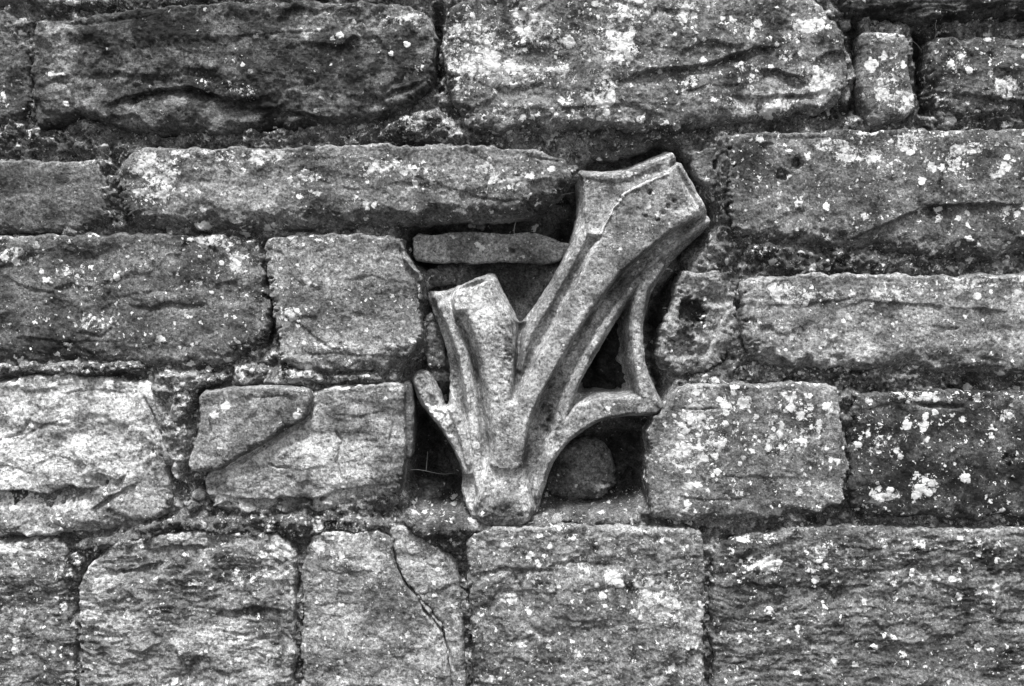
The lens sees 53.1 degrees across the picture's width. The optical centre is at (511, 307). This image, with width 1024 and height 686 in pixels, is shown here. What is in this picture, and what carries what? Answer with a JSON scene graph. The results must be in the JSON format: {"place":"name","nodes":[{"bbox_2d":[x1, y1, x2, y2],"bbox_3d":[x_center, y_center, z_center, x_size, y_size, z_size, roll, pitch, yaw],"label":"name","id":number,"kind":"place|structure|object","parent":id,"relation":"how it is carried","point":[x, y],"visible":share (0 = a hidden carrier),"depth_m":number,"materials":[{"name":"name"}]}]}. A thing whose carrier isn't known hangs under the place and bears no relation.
{"place":"outdoors","nodes":[
{"label":"outdoors","id":0,"kind":"place"},
{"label":"packing stone","id":1,"kind":"object","parent":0,"visible":0},
{"bbox_2d":[192,488,206,499],"bbox_3d":[-0.392,0.235,1.291,0.019,0.016,0.026,0,0,0],"label":"pebble","id":2,"kind":"object","parent":1,"relation":"on","point":[199,494],"visible":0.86,"depth_m":1.28,"materials":[{"name":"stone"}]},
{"label":"ground","id":3,"kind":"structure","parent":0,"visible":0},
{"bbox_2d":[0,0,1023,685],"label":"stone wall","id":4,"kind":"structure","parent":3,"relation":"on","point":[436,118],"depth_m":1.28,"materials":[{"name":"stone"}]},
{"bbox_2d":[0,535,79,685],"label":"sandstone block","id":5,"kind":"structure","parent":4,"relation":"on","point":[39,642],"depth_m":1.27,"materials":[{"name":"grey stone"}]},
{"bbox_2d":[0,373,173,536],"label":"sandstone block","id":6,"kind":"structure","parent":5,"relation":"on","point":[58,431],"depth_m":1.27,"materials":[{"name":"grey stone"}]},
{"bbox_2d":[126,520,143,526],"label":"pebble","id":7,"kind":"object","parent":6,"relation":"on","point":[132,523],"visible":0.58,"depth_m":1.28,"materials":[{"name":"stone"}]},
{"bbox_2d":[0,232,273,369],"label":"sandstone block","id":8,"kind":"structure","parent":6,"relation":"on","point":[140,296],"depth_m":1.27,"materials":[{"name":"grey stone"}]},
{"bbox_2d":[0,159,113,235],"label":"sandstone block","id":9,"kind":"structure","parent":8,"relation":"on","point":[42,197],"depth_m":1.27,"materials":[{"name":"grey stone"}]},
{"bbox_2d":[0,10,34,125],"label":"sandstone block","id":10,"kind":"structure","parent":9,"relation":"on","point":[16,98],"depth_m":1.28,"materials":[{"name":"grey stone"}]},
{"bbox_2d":[117,142,571,233],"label":"sandstone block","id":11,"kind":"structure","parent":8,"relation":"on","point":[350,188],"depth_m":1.26,"materials":[{"name":"grey stone"}]},
{"bbox_2d":[31,0,439,137],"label":"sandstone block","id":12,"kind":"structure","parent":11,"relation":"on","point":[296,65],"depth_m":1.27,"materials":[{"name":"grey stone"}]},
{"bbox_2d":[0,0,157,16],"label":"sandstone block","id":13,"kind":"structure","parent":12,"relation":"on","point":[48,6],"depth_m":1.28,"materials":[{"name":"grey stone"}]},
{"bbox_2d":[194,0,359,2],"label":"sandstone block","id":14,"kind":"structure","parent":12,"relation":"on","point":[326,1],"depth_m":1.28,"materials":[{"name":"grey stone"}]},
{"bbox_2d":[442,0,847,136],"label":"sandstone block","id":15,"kind":"structure","parent":11,"relation":"on","point":[672,67],"depth_m":1.26,"materials":[{"name":"grey stone"}]},
{"bbox_2d":[839,18,850,31],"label":"packing stone","id":16,"kind":"object","parent":15,"relation":"on","point":[845,25],"visible":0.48,"depth_m":1.29,"materials":[{"name":"stone"}]},
{"bbox_2d":[78,530,299,685],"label":"sandstone block","id":17,"kind":"structure","parent":4,"relation":"on","point":[165,609],"depth_m":1.27,"materials":[{"name":"grey stone"}]},
{"bbox_2d":[177,482,200,509],"bbox_3d":[-0.409,0.235,1.317,0.049,0.055,0.066,0,0,0],"label":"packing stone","id":18,"kind":"object","parent":17,"relation":"on","point":[196,486],"visible":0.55,"depth_m":1.29,"materials":[{"name":"stone"}]},
{"bbox_2d":[205,381,407,512],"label":"sandstone block","id":19,"kind":"structure","parent":17,"relation":"on","point":[338,443],"depth_m":1.27,"materials":[{"name":"grey stone"}]},
{"bbox_2d":[189,384,313,471],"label":"sandstone block","id":20,"kind":"structure","parent":19,"relation":"on","point":[236,423],"depth_m":1.26,"materials":[{"name":"grey stone"}]},
{"bbox_2d":[264,232,424,373],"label":"sandstone block","id":21,"kind":"structure","parent":19,"relation":"on","point":[351,302],"depth_m":1.27,"materials":[{"name":"grey stone"}]},
{"bbox_2d":[300,529,451,685],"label":"sandstone block","id":22,"kind":"structure","parent":4,"relation":"on","point":[370,619],"depth_m":1.27,"materials":[{"name":"grey stone"}]},
{"bbox_2d":[403,380,417,458],"bbox_3d":[-0.131,0.141,1.316,0.016,0.098,0.068,0,0,0],"label":"slate sliver","id":23,"kind":"object","parent":4,"relation":"on","point":[411,414],"visible":0.81,"depth_m":1.28,"materials":[{"name":"stone"}]},
{"bbox_2d":[390,525,467,685],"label":"sandstone block","id":24,"kind":"structure","parent":4,"relation":"on","point":[430,574],"depth_m":1.27,"materials":[{"name":"grey stone"}]},
{"bbox_2d":[426,515,438,520],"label":"pebble","id":25,"kind":"object","parent":24,"relation":"on","point":[433,518],"visible":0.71,"depth_m":1.28,"materials":[{"name":"stone"}]},
{"bbox_2d":[416,476,452,497],"bbox_3d":[-0.106,0.248,1.361,0.067,0.053,0.067,0,0,0],"label":"rubble lump","id":26,"kind":"object","parent":24,"relation":"on","point":[430,487],"visible":0.33,"depth_m":1.33,"materials":[{"name":"stone"}]},
{"bbox_2d":[465,522,706,685],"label":"sandstone block","id":27,"kind":"structure","parent":4,"relation":"on","point":[571,604],"depth_m":1.27,"materials":[{"name":"grey stone"}]},
{"bbox_2d":[551,513,562,524],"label":"pebble","id":28,"kind":"object","parent":27,"relation":"on","point":[556,518],"visible":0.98,"depth_m":1.28,"materials":[{"name":"stone"}]},
{"bbox_2d":[412,152,709,525],"bbox_3d":[0.061,0.038,1.312,0.376,0.471,0.100,0,0,0],"label":"tracery fragment","id":29,"kind":"object","parent":27,"relation":"on","point":[517,413],"visible":0.99,"depth_m":1.28,"materials":[{"name":"stone"}]},
{"bbox_2d":[424,312,445,368],"bbox_3d":[-0.101,0.043,1.328,0.036,0.075,0.045,0,0,0],"label":"packing stone","id":30,"kind":"object","parent":29,"relation":"on","point":[434,355],"visible":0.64,"depth_m":1.31,"materials":[{"name":"stone"}]},
{"bbox_2d":[426,268,457,289],"bbox_3d":[-0.094,-0.036,1.327,0.050,0.029,0.045,0,0,0],"label":"packing stone","id":31,"kind":"object","parent":29,"relation":"on","point":[436,278],"visible":0.69,"depth_m":1.31,"materials":[{"name":"stone"}]},
{"bbox_2d":[413,232,568,264],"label":"stone slab","id":32,"kind":"structure","parent":29,"relation":"on","point":[473,248],"depth_m":1.30,"materials":[{"name":"stone"}]},
{"bbox_2d":[588,134,659,163],"bbox_3d":[0.135,-0.203,1.318,0.110,0.038,0.064,0,0,0],"label":"packing stone","id":33,"kind":"object","parent":29,"relation":"on","point":[634,148],"visible":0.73,"depth_m":1.29,"materials":[{"name":"stone"}]},
{"bbox_2d":[688,147,717,186],"bbox_3d":[0.244,-0.176,1.313,0.043,0.051,0.073,0,0,0],"label":"packing stone","id":34,"kind":"object","parent":29,"relation":"on","point":[702,172],"visible":0.77,"depth_m":1.28,"materials":[{"name":"stone"}]},
{"bbox_2d":[547,436,615,499],"bbox_3d":[0.088,0.210,1.352,0.096,0.087,0.087,0,0,0],"label":"cobble","id":35,"kind":"object","parent":27,"relation":"on","point":[583,468],"visible":0.82,"depth_m":1.31,"materials":[{"name":"stone"}]},
{"bbox_2d":[640,379,848,521],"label":"sandstone block","id":36,"kind":"structure","parent":27,"relation":"on","point":[738,450],"depth_m":1.27,"materials":[{"name":"grey stone"}]},
{"bbox_2d":[654,270,736,374],"bbox_3d":[0.235,0.019,1.318,0.104,0.139,0.084,0,0,0],"label":"packing stone","id":37,"kind":"object","parent":36,"relation":"on","point":[705,338],"visible":0.91,"depth_m":1.29,"materials":[{"name":"stone"}]},
{"bbox_2d":[708,522,1023,685],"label":"sandstone block","id":38,"kind":"structure","parent":4,"relation":"on","point":[920,605],"depth_m":1.27,"materials":[{"name":"grey stone"}]},
{"bbox_2d":[845,387,1023,520],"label":"sandstone block","id":39,"kind":"structure","parent":38,"relation":"on","point":[951,453],"depth_m":1.27,"materials":[{"name":"grey stone"}]},
{"bbox_2d":[736,272,1023,375],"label":"sandstone block","id":40,"kind":"structure","parent":39,"relation":"on","point":[966,322],"depth_m":1.27,"materials":[{"name":"grey stone"}]},
{"bbox_2d":[726,128,1023,262],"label":"sandstone block","id":41,"kind":"structure","parent":40,"relation":"on","point":[953,195],"depth_m":1.27,"materials":[{"name":"grey stone"}]},
{"bbox_2d":[851,32,914,126],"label":"sandstone block","id":42,"kind":"structure","parent":41,"relation":"on","point":[882,94],"depth_m":1.27,"materials":[{"name":"grey stone"}]},
{"bbox_2d":[916,36,1023,116],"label":"sandstone block","id":43,"kind":"structure","parent":41,"relation":"on","point":[972,67],"depth_m":1.27,"materials":[{"name":"grey stone"}]},
{"bbox_2d":[834,0,1023,27],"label":"sandstone block","id":44,"kind":"structure","parent":43,"relation":"on","point":[913,13],"depth_m":1.27,"materials":[{"name":"grey stone"}]}
]}

